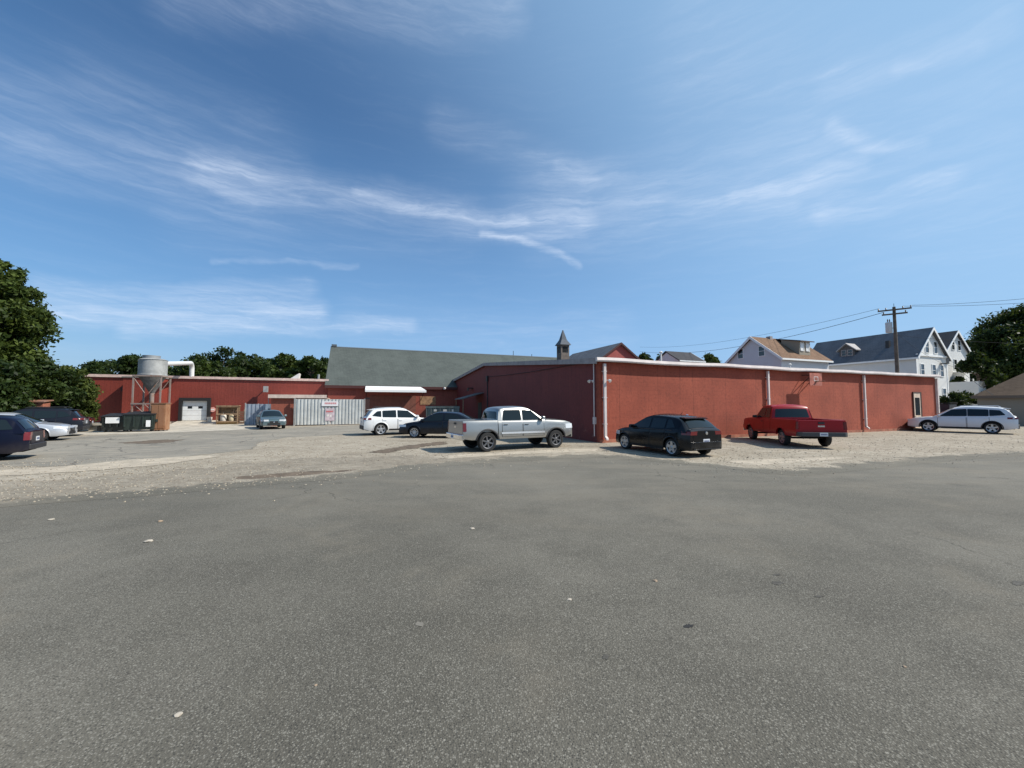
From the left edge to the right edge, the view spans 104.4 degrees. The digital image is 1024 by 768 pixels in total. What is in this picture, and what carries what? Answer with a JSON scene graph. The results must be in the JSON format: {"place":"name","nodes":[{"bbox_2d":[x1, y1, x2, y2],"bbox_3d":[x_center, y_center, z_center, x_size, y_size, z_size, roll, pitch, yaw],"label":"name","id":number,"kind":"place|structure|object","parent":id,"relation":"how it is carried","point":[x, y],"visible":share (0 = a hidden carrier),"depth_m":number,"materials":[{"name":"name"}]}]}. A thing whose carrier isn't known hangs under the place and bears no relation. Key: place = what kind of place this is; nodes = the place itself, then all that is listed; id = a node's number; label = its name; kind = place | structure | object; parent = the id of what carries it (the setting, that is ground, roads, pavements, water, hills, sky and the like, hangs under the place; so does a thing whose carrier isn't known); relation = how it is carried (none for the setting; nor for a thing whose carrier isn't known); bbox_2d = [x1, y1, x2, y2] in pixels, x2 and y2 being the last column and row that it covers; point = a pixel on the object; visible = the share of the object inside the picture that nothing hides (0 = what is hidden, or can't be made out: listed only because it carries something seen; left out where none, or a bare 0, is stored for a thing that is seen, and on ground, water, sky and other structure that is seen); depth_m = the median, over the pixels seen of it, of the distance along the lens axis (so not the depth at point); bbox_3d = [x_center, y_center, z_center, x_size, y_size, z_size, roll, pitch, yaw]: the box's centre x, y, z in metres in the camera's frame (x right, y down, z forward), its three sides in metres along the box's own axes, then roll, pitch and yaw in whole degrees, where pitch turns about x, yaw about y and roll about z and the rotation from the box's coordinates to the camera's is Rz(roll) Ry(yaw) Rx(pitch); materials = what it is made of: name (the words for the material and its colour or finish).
{"place":"outdoors","nodes":[
{"label":"outdoors","id":0,"kind":"place"},
{"bbox_2d":[0,456,1023,767],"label":"asphalt lot","id":1,"kind":"structure","parent":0,"point":[234,624],"depth_m":3.39,"materials":[{"name":"grey asphalt"}]},
{"bbox_2d":[174,712,182,716],"bbox_3d":[-1.993,1.970,2.367,0.046,0.010,0.042,0,-3,0],"label":"pebble","id":2,"kind":"object","parent":1,"relation":"on","point":[177,714],"visible":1,"depth_m":2.36,"materials":[{"name":"beige stone"}]},
{"bbox_2d":[415,622,423,625],"bbox_3d":[-0.779,2.023,3.346,0.075,0.001,0.065,0,-3,9],"label":"pale spot","id":3,"kind":"object","parent":1,"relation":"on","point":[419,623],"visible":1,"depth_m":3.35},
{"bbox_2d":[0,448,1023,507],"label":"gravel edge","id":4,"kind":"object","parent":1,"relation":"on","point":[805,468],"visible":0.99,"depth_m":11.73,"materials":[{"name":"gravel"}]},
{"bbox_2d":[233,470,351,478],"bbox_3d":[-5.711,2.410,10.666,3.032,0.001,0.729,2,-3,-28],"label":"dirt patch","id":5,"kind":"object","parent":4,"relation":"on","point":[279,475],"visible":1,"depth_m":10.54,"materials":[{"name":"grey gravel"}]},
{"bbox_2d":[771,581,783,584],"bbox_3d":[2.746,2.064,4.117,0.135,0.001,0.088,1,-3,-24],"label":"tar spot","id":6,"kind":"object","parent":1,"relation":"on","point":[777,582],"visible":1,"depth_m":4.13,"materials":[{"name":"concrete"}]},
{"bbox_2d":[1011,580,1023,585],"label":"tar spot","id":7,"kind":"object","parent":1,"relation":"on","point":[1015,582],"visible":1,"depth_m":4.13,"materials":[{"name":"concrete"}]},
{"bbox_2d":[0,424,1023,482],"bbox_3d":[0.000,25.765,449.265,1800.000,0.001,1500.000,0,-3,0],"label":"ground","id":8,"kind":"structure","parent":0,"point":[924,439],"depth_m":17.35,"materials":[{"name":"beige gravel"}]},
{"bbox_2d":[0,360,36,411],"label":"shrub","id":9,"kind":"object","parent":8,"relation":"on","point":[8,385],"visible":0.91,"depth_m":23.15,"materials":[{"name":"green plant"}]},
{"bbox_2d":[0,258,61,377],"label":"broadleaf tree","id":10,"kind":"object","parent":8,"relation":"on","point":[21,331],"visible":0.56,"depth_m":27.48,"materials":[{"name":"green plant"}]},
{"bbox_2d":[0,265,67,365],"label":"broadleaf tree","id":11,"kind":"object","parent":8,"relation":"on","point":[5,336],"visible":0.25,"depth_m":27.87,"materials":[{"name":"green plant"}]},
{"bbox_2d":[0,359,71,411],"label":"shrub","id":12,"kind":"object","parent":8,"relation":"on","point":[49,389],"visible":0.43,"depth_m":24.65,"materials":[{"name":"green plant"}]},
{"bbox_2d":[29,400,53,406],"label":"tool shed","id":13,"kind":"structure","parent":8,"relation":"on","point":[42,404],"depth_m":24.05,"materials":[{"name":"wood"}]},
{"bbox_2d":[12,407,89,430],"bbox_3d":[-28.108,2.201,23.048,4.794,1.754,2.173,2,-4,-38],"label":"suv","id":14,"kind":"object","parent":8,"relation":"on","point":[64,415],"visible":0.42,"depth_m":23.28,"materials":[{"name":"grey paint"}]},
{"bbox_2d":[18,358,87,408],"bbox_3d":[-32.192,0.788,26.619,4.497,5.156,4.746,0,-3,4],"label":"shrub","id":15,"kind":"object","parent":8,"relation":"on","point":[52,371],"visible":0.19,"depth_m":27.40,"materials":[{"name":"green plant"}]},
{"bbox_2d":[44,365,103,406],"bbox_3d":[-33.257,1.031,29.195,3.807,4.944,3.967,-1,-3,25],"label":"shrub","id":16,"kind":"object","parent":8,"relation":"on","point":[89,387],"visible":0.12,"depth_m":29.54,"materials":[{"name":"green plant"}]},
{"bbox_2d":[73,386,100,422],"bbox_3d":[-33.356,1.617,30.476,2.775,3.911,2.442,3,-4,-39],"label":"shrub","id":17,"kind":"object","parent":8,"relation":"on","point":[88,408],"visible":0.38,"depth_m":30.76,"materials":[{"name":"green plant"}]},
{"bbox_2d":[84,416,94,426],"bbox_3d":[-31.549,2.528,26.679,4.724,1.488,2.059,2,-4,-38],"label":"sedan car","id":18,"kind":"object","parent":8,"relation":"on","point":[92,419],"visible":0.05,"depth_m":27.82,"materials":[{"name":"red paint"}]},
{"bbox_2d":[76,360,114,374],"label":"broadleaf tree","id":19,"kind":"object","parent":8,"relation":"on","point":[95,367],"visible":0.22,"depth_m":61.15,"materials":[{"name":"green plant"}]},
{"bbox_2d":[94,359,119,374],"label":"broadleaf tree","id":20,"kind":"object","parent":8,"relation":"on","point":[112,361],"visible":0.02,"depth_m":65.78,"materials":[{"name":"green plant"}]},
{"bbox_2d":[0,456,220,475],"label":"sand strip","id":21,"kind":"object","parent":8,"relation":"on","point":[107,465],"visible":0.99,"depth_m":12.11,"materials":[{"name":"beige sand"}]},
{"bbox_2d":[105,353,141,374],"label":"broadleaf tree","id":22,"kind":"object","parent":8,"relation":"on","point":[126,365],"visible":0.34,"depth_m":59.05,"materials":[{"name":"green plant"}]},
{"bbox_2d":[167,366,180,375],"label":"broadleaf tree","id":23,"kind":"object","parent":8,"relation":"on","point":[169,367],"visible":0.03,"depth_m":67.12,"materials":[{"name":"green plant"}]},
{"bbox_2d":[76,425,272,435],"bbox_3d":[-28.543,3.524,31.582,16.660,0.001,15.567,2,-3,-28],"label":"apron","id":24,"kind":"object","parent":8,"relation":"on","point":[190,428],"visible":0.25,"depth_m":29.99,"materials":[{"name":"concrete"}]},
{"bbox_2d":[88,423,118,430],"bbox_3d":[-29.331,3.086,28.623,1.800,0.580,1.000,1,-3,-22],"label":"concrete block","id":25,"kind":"object","parent":24,"relation":"on","point":[96,427],"visible":0.38,"depth_m":28.15,"materials":[{"name":"concrete"}]},
{"bbox_2d":[100,413,125,431],"bbox_3d":[-27.418,2.684,27.660,1.550,1.280,1.520,1,-3,-25],"label":"dumpster","id":26,"kind":"object","parent":24,"relation":"on","point":[111,421],"visible":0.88,"depth_m":27.04,"materials":[{"name":"black paint"}]},
{"bbox_2d":[121,411,157,431],"bbox_3d":[-26.128,2.640,28.063,1.900,1.410,1.520,1,-3,-25],"label":"dumpster","id":27,"kind":"object","parent":24,"relation":"on","point":[140,420],"visible":0.94,"depth_m":27.51,"materials":[{"name":"green paint"}]},
{"bbox_2d":[150,403,171,430],"bbox_3d":[-25.268,2.359,28.515,0.920,2.020,0.880,1,-3,-22],"label":"steel cabinet","id":28,"kind":"object","parent":24,"relation":"on","point":[162,410],"visible":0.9,"depth_m":28.21,"materials":[{"name":"brown metal"}]},
{"bbox_2d":[130,355,194,430],"bbox_3d":[-28.268,0.611,33.523,1.855,6.044,11.049,1,-3,-22],"label":"dust collector","id":29,"kind":"object","parent":24,"relation":"on","point":[152,375],"visible":0.98,"depth_m":28.86,"materials":[{"name":"metal"}]},
{"bbox_2d":[216,405,240,423],"bbox_3d":[-26.845,2.939,37.528,1.820,1.820,0.780,1,-3,-22],"label":"gas bottle rack","id":30,"kind":"object","parent":24,"relation":"on","point":[227,410],"visible":0.88,"depth_m":37.48,"materials":[{"name":"brown wood"}]},
{"bbox_2d":[220,415,226,420],"bbox_3d":[-27.169,3.158,37.356,0.480,0.880,0.473,1,-3,-22],"label":"gas bottle","id":31,"kind":"object","parent":30,"relation":"in","point":[223,417],"visible":0.91,"depth_m":37.17,"materials":[{"name":"metal"}]},
{"bbox_2d":[229,415,234,420],"bbox_3d":[-26.545,3.171,37.602,0.480,0.880,0.473,1,-3,-22],"label":"gas bottle","id":32,"kind":"object","parent":30,"relation":"on","point":[231,417],"visible":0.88,"depth_m":37.40,"materials":[{"name":"beige metal"}]},
{"bbox_2d":[233,409,244,423],"bbox_3d":[-26.090,3.152,38.063,1.000,1.450,0.850,1,-3,-22],"label":"wooden crate","id":33,"kind":"object","parent":24,"relation":"on","point":[234,411],"visible":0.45,"depth_m":37.70,"materials":[{"name":"brown wood"}]},
{"bbox_2d":[244,403,265,424],"bbox_3d":[-23.695,2.793,36.961,2.039,2.050,0.159,1,-3,-22],"label":"corrugated enclosure","id":34,"kind":"object","parent":24,"relation":"on","point":[252,411],"visible":0.6,"depth_m":36.76,"materials":[{"name":"metal"}]},
{"bbox_2d":[169,353,211,375],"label":"broadleaf tree","id":35,"kind":"object","parent":8,"relation":"on","point":[196,359],"visible":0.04,"depth_m":61.01,"materials":[{"name":"green plant"}]},
{"bbox_2d":[0,425,398,466],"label":"old asphalt drive","id":36,"kind":"structure","parent":8,"relation":"on","point":[84,449],"depth_m":18.15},
{"bbox_2d":[0,415,46,456],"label":"station wagon","id":37,"kind":"object","parent":36,"relation":"on","point":[20,434],"visible":1,"depth_m":13.38,"materials":[{"name":"blue paint"}]},
{"bbox_2d":[0,412,77,439],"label":"sedan car","id":38,"kind":"object","parent":36,"relation":"on","point":[54,430],"visible":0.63,"depth_m":20.55,"materials":[{"name":"silver metal"}]},
{"bbox_2d":[119,439,184,443],"bbox_3d":[-18.099,2.911,20.106,2.551,0.001,2.383,0,-3,0],"label":"dirt patch","id":39,"kind":"object","parent":36,"relation":"on","point":[152,441],"visible":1,"depth_m":20.08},
{"bbox_2d":[255,410,286,428],"bbox_3d":[-19.506,2.815,32.070,2.059,1.488,4.724,2,-4,-37],"label":"sedan car","id":40,"kind":"object","parent":36,"relation":"on","point":[270,418],"visible":1,"depth_m":30.77,"materials":[{"name":"blue paint"}]},
{"bbox_2d":[84,373,328,425],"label":"dock wing","id":41,"kind":"structure","parent":8,"relation":"on","point":[194,400],"depth_m":38.25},
{"bbox_2d":[182,401,206,419],"bbox_3d":[-30.464,2.557,38.172,1.972,1.850,0.055,1,-3,-22],"label":"loading door","id":42,"kind":"structure","parent":41,"relation":"in","point":[192,410],"depth_m":38.14,"materials":[{"name":"white metal"}]},
{"bbox_2d":[180,346,235,370],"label":"broadleaf tree","id":43,"kind":"object","parent":8,"relation":"on","point":[223,352],"visible":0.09,"depth_m":66.35,"materials":[{"name":"green plant"}]},
{"bbox_2d":[183,360,236,376],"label":"broadleaf tree","id":44,"kind":"object","parent":8,"relation":"on","point":[206,368],"visible":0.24,"depth_m":51.33,"materials":[{"name":"green plant"}]},
{"bbox_2d":[0,455,439,496],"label":"worn verge","id":45,"kind":"structure","parent":8,"relation":"on","point":[265,467],"depth_m":10.87,"materials":[{"name":"beige gravel"}]},
{"bbox_2d":[217,351,266,377],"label":"broadleaf tree","id":46,"kind":"object","parent":8,"relation":"on","point":[245,366],"visible":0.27,"depth_m":58.97,"materials":[{"name":"green plant"}]},
{"bbox_2d":[254,356,278,375],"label":"broadleaf tree","id":47,"kind":"object","parent":8,"relation":"on","point":[266,359],"visible":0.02,"depth_m":63.93,"materials":[{"name":"green plant"}]},
{"bbox_2d":[261,352,301,378],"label":"broadleaf tree","id":48,"kind":"object","parent":8,"relation":"on","point":[282,362],"visible":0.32,"depth_m":58.62,"materials":[{"name":"green plant"}]},
{"bbox_2d":[268,394,329,425],"bbox_3d":[-20.471,2.515,38.690,4.695,2.790,6.340,1,-3,-22],"label":"lean to","id":49,"kind":"object","parent":8,"relation":"on","point":[283,404],"visible":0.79,"depth_m":35.65,"materials":[{"name":"metal"}]},
{"bbox_2d":[265,398,270,409],"bbox_3d":[-21.719,2.483,35.368,0.450,2.500,0.200,1,-3,-22],"label":"electric meter box","id":50,"kind":"object","parent":49,"relation":"attached to","point":[268,406],"visible":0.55,"depth_m":35.38,"materials":[{"name":"grey metal"}]},
{"bbox_2d":[285,355,327,378],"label":"broadleaf tree","id":51,"kind":"object","parent":8,"relation":"on","point":[307,365],"visible":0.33,"depth_m":57.48,"materials":[{"name":"green plant"}]},
{"bbox_2d":[320,356,328,364],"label":"broadleaf tree","id":52,"kind":"object","parent":8,"relation":"on","point":[325,360],"visible":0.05,"depth_m":65.73,"materials":[{"name":"green plant"}]},
{"bbox_2d":[365,398,369,413],"bbox_3d":[-13.818,2.591,37.946,0.410,2.560,0.360,1,-3,-22],"label":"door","id":53,"kind":"structure","parent":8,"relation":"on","point":[367,403],"depth_m":37.85,"materials":[{"name":"red"}]},
{"bbox_2d":[293,398,364,425],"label":"corrugated gate","id":54,"kind":"structure","parent":53,"relation":"attached to","point":[322,412],"depth_m":36.48,"materials":[{"name":"metal"}]},
{"bbox_2d":[359,407,422,434],"bbox_3d":[-7.267,2.341,25.670,4.714,1.754,2.173,2,-3,-28],"label":"suv","id":55,"kind":"object","parent":8,"relation":"on","point":[379,421],"visible":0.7,"depth_m":24.48,"materials":[{"name":"white paint"}]},
{"bbox_2d":[373,441,446,452],"bbox_3d":[-4.346,2.788,17.797,1.398,0.001,5.314,-1,-3,25],"label":"dirt patch","id":56,"kind":"object","parent":8,"relation":"on","point":[406,447],"visible":1,"depth_m":17.23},
{"bbox_2d":[399,411,474,437],"bbox_3d":[-4.051,2.335,23.059,4.724,1.488,2.059,0,-3,6],"label":"sedan car","id":57,"kind":"object","parent":8,"relation":"on","point":[435,423],"visible":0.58,"depth_m":22.31,"materials":[{"name":"black paint"}]},
{"bbox_2d":[325,344,556,421],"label":"mill building","id":58,"kind":"structure","parent":8,"relation":"on","point":[353,372],"depth_m":46.97,"materials":[{"name":"red"}]},
{"bbox_2d":[370,396,415,411],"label":"roller door","id":59,"kind":"structure","parent":58,"relation":"in","point":[406,402],"depth_m":44.33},
{"bbox_2d":[365,386,425,398],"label":"canopy","id":60,"kind":"object","parent":58,"relation":"attached to","point":[389,389],"visible":0.96,"depth_m":42.83,"materials":[{"name":"white metal"}]},
{"bbox_2d":[555,330,570,359],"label":"cupola","id":61,"kind":"object","parent":58,"relation":"on","point":[562,344],"visible":0.96,"depth_m":56.87,"materials":[{"name":"grey wood"}]},
{"bbox_2d":[425,406,459,416],"bbox_3d":[-5.786,2.668,33.373,2.780,1.680,1.745,0,-3,-6],"label":"scrap container","id":62,"kind":"object","parent":8,"relation":"on","point":[430,410],"visible":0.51,"depth_m":32.56,"materials":[{"name":"green metal"}]},
{"bbox_2d":[446,406,571,451],"bbox_3d":[-0.034,1.862,17.292,5.407,1.819,2.147,2,-3,-28],"label":"pickup truck","id":63,"kind":"object","parent":8,"relation":"on","point":[488,428],"visible":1,"depth_m":16.48,"materials":[{"name":"silver metal"}]},
{"bbox_2d":[446,448,597,458],"bbox_3d":[0.681,2.660,15.305,6.755,0.001,1.404,1,-3,-23],"label":"sand drift","id":64,"kind":"object","parent":8,"relation":"on","point":[520,452],"visible":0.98,"depth_m":15.46,"materials":[{"name":"beige sand"}]},
{"bbox_2d":[638,352,653,360],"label":"broadleaf tree","id":65,"kind":"object","parent":8,"relation":"on","point":[644,356],"visible":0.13,"depth_m":77.38,"materials":[{"name":"green plant"}]},
{"bbox_2d":[616,412,721,455],"bbox_3d":[6.045,1.905,15.901,2.085,1.586,4.194,1,-3,-23],"label":"hatchback car","id":66,"kind":"object","parent":8,"relation":"on","point":[674,434],"visible":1,"depth_m":14.52,"materials":[{"name":"black paint"}]},
{"bbox_2d":[656,351,705,362],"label":"house","id":67,"kind":"structure","parent":8,"relation":"on","point":[671,356],"depth_m":72.51,"materials":[{"name":"white"}]},
{"bbox_2d":[453,351,940,442],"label":"warehouse","id":68,"kind":"structure","parent":8,"relation":"on","point":[600,399],"depth_m":23.78,"materials":[{"name":"brown"}]},
{"bbox_2d":[478,402,481,418],"bbox_3d":[-3.106,2.808,38.184,0.057,2.050,1.000,1,-3,-22],"label":"door","id":69,"kind":"structure","parent":68,"relation":"in","point":[479,404],"depth_m":38.02,"materials":[{"name":"grey"}]},
{"bbox_2d":[802,373,821,385],"bbox_3d":[18.881,-0.280,24.917,1.093,0.780,1.094,-1,-3,24],"label":"basketball hoop","id":70,"kind":"object","parent":68,"relation":"attached to","point":[815,379],"visible":1,"depth_m":24.73,"materials":[{"name":"red paint"}]},
{"bbox_2d":[914,393,921,427],"bbox_3d":[30.501,2.026,29.811,0.954,2.702,0.097,1,-3,-22],"label":"door","id":71,"kind":"structure","parent":68,"relation":"in","point":[917,399],"depth_m":29.84,"materials":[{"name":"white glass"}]},
{"bbox_2d":[702,353,720,362],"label":"broadleaf tree","id":72,"kind":"object","parent":8,"relation":"on","point":[710,358],"visible":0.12,"depth_m":75.72,"materials":[{"name":"green plant"}]},
{"bbox_2d":[725,336,833,368],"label":"gable house","id":73,"kind":"structure","parent":8,"relation":"on","point":[766,351],"depth_m":52.94,"materials":[{"name":"grey"}]},
{"bbox_2d":[737,348,743,358],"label":"window","id":74,"kind":"structure","parent":73,"relation":"in","point":[740,355],"depth_m":55.44,"materials":[{"name":"white glass"}]},
{"bbox_2d":[758,346,764,356],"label":"window","id":75,"kind":"structure","parent":73,"relation":"in","point":[761,351],"depth_m":52.71,"materials":[{"name":"white glass"}]},
{"bbox_2d":[726,457,851,464],"bbox_3d":[9.826,2.546,13.156,5.579,0.001,1.497,1,-3,-17],"label":"sand drift","id":76,"kind":"object","parent":8,"relation":"on","point":[762,461],"visible":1,"depth_m":13.22,"materials":[{"name":"beige sand"}]},
{"bbox_2d":[743,404,847,445],"bbox_3d":[13.581,1.946,19.592,2.261,1.897,6.017,-1,-3,10],"label":"pickup truck","id":77,"kind":"object","parent":8,"relation":"on","point":[786,423],"visible":1,"depth_m":18.29,"materials":[{"name":"red paint"}]},
{"bbox_2d":[878,305,911,372],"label":"utility pole","id":78,"kind":"object","parent":8,"relation":"on","point":[889,328],"visible":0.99,"depth_m":40.26,"materials":[{"name":"brown wood"}]},
{"bbox_2d":[648,312,882,352],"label":"power line","id":79,"kind":"object","parent":78,"relation":"attached to","point":[794,335],"visible":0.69,"depth_m":49.81,"materials":[{"name":"black rubber"}]},
{"bbox_2d":[676,309,875,346],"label":"power line","id":80,"kind":"object","parent":78,"relation":"attached to","point":[784,330],"visible":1,"depth_m":51.42,"materials":[{"name":"black rubber"}]},
{"bbox_2d":[898,335,1023,343],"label":"power line","id":81,"kind":"object","parent":78,"relation":"attached to","point":[969,341],"visible":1,"depth_m":35.60,"materials":[{"name":"black rubber"}]},
{"bbox_2d":[940,403,956,412],"bbox_3d":[36.527,2.574,33.401,1.240,2.010,1.020,1,-3,-22],"label":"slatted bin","id":82,"kind":"object","parent":8,"relation":"on","point":[944,407],"visible":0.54,"depth_m":33.08,"materials":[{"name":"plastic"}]},
{"bbox_2d":[939,390,971,406],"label":"shrub","id":83,"kind":"object","parent":8,"relation":"on","point":[959,398],"visible":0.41,"depth_m":43.57,"materials":[{"name":"green plant"}]},
{"bbox_2d":[938,330,986,405],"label":"gable house","id":84,"kind":"structure","parent":8,"relation":"on","point":[958,350],"depth_m":59.82,"materials":[{"name":"white"}]},
{"bbox_2d":[957,340,960,350],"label":"window","id":85,"kind":"structure","parent":84,"relation":"in","point":[958,341],"depth_m":60.70,"materials":[{"name":"white glass"}]},
{"bbox_2d":[907,406,1019,433],"bbox_3d":[30.766,2.392,27.256,2.196,1.819,5.044,2,-4,-38],"label":"station wagon","id":86,"kind":"object","parent":8,"relation":"on","point":[992,420],"visible":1,"depth_m":26.28,"materials":[{"name":"white paint"}]},
{"bbox_2d":[964,391,976,403],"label":"shrub","id":87,"kind":"object","parent":8,"relation":"on","point":[973,401],"visible":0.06,"depth_m":44.65,"materials":[{"name":"green plant"}]},
{"bbox_2d":[950,350,1008,402],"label":"broadleaf tree","id":88,"kind":"object","parent":8,"relation":"on","point":[976,362],"visible":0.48,"depth_m":56.29,"materials":[{"name":"green plant"}]},
{"bbox_2d":[964,303,1023,376],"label":"broadleaf tree","id":89,"kind":"object","parent":8,"relation":"on","point":[1003,328],"visible":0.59,"depth_m":65.08,"materials":[{"name":"green plant"}]},
{"bbox_2d":[976,345,1011,359],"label":"broadleaf tree","id":90,"kind":"object","parent":8,"relation":"on","point":[995,350],"visible":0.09,"depth_m":66.63,"materials":[{"name":"green plant"}]},
{"bbox_2d":[970,365,1021,382],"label":"broadleaf tree","id":91,"kind":"object","parent":8,"relation":"on","point":[973,376],"visible":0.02,"depth_m":63.59,"materials":[{"name":"green plant"}]},
{"bbox_2d":[0,0,1023,370],"label":"sky","id":92,"kind":"structure","parent":0,"point":[179,179],"materials":[{"name":"blue"}]},
{"bbox_2d":[569,342,639,358],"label":"red gable building","id":93,"kind":"structure","parent":0,"point":[620,350],"depth_m":64.44,"materials":[{"name":"paint"}]},
{"bbox_2d":[813,327,951,399],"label":"gable house","id":94,"kind":"structure","parent":0,"point":[871,353],"depth_m":53.77,"materials":[{"name":"white"}]},
{"bbox_2d":[920,363,924,373],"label":"window","id":95,"kind":"structure","parent":94,"relation":"in","point":[922,366],"depth_m":51.28,"materials":[{"name":"white glass"}]},
{"bbox_2d":[925,341,929,352],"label":"window","id":96,"kind":"structure","parent":94,"relation":"in","point":[927,346],"depth_m":51.96,"materials":[{"name":"white glass"}]},
{"bbox_2d":[932,364,936,374],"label":"window","id":97,"kind":"structure","parent":94,"relation":"in","point":[933,365],"depth_m":52.29,"materials":[{"name":"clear glass"}]},
{"bbox_2d":[933,341,937,353],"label":"window","id":98,"kind":"structure","parent":94,"relation":"in","point":[935,348],"depth_m":52.66,"materials":[{"name":"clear glass"}]},
{"bbox_2d":[940,365,943,376],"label":"window","id":99,"kind":"structure","parent":94,"relation":"in","point":[941,366],"depth_m":53.01,"materials":[{"name":"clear glass"}]},
{"bbox_2d":[942,388,946,396],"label":"window","id":100,"kind":"structure","parent":94,"relation":"in","point":[944,392],"depth_m":52.95,"materials":[{"name":"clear glass"}]},
{"bbox_2d":[971,373,1023,425],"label":"hip roof building","id":101,"kind":"structure","parent":0,"point":[1009,393],"depth_m":36.71,"materials":[{"name":"beige"}]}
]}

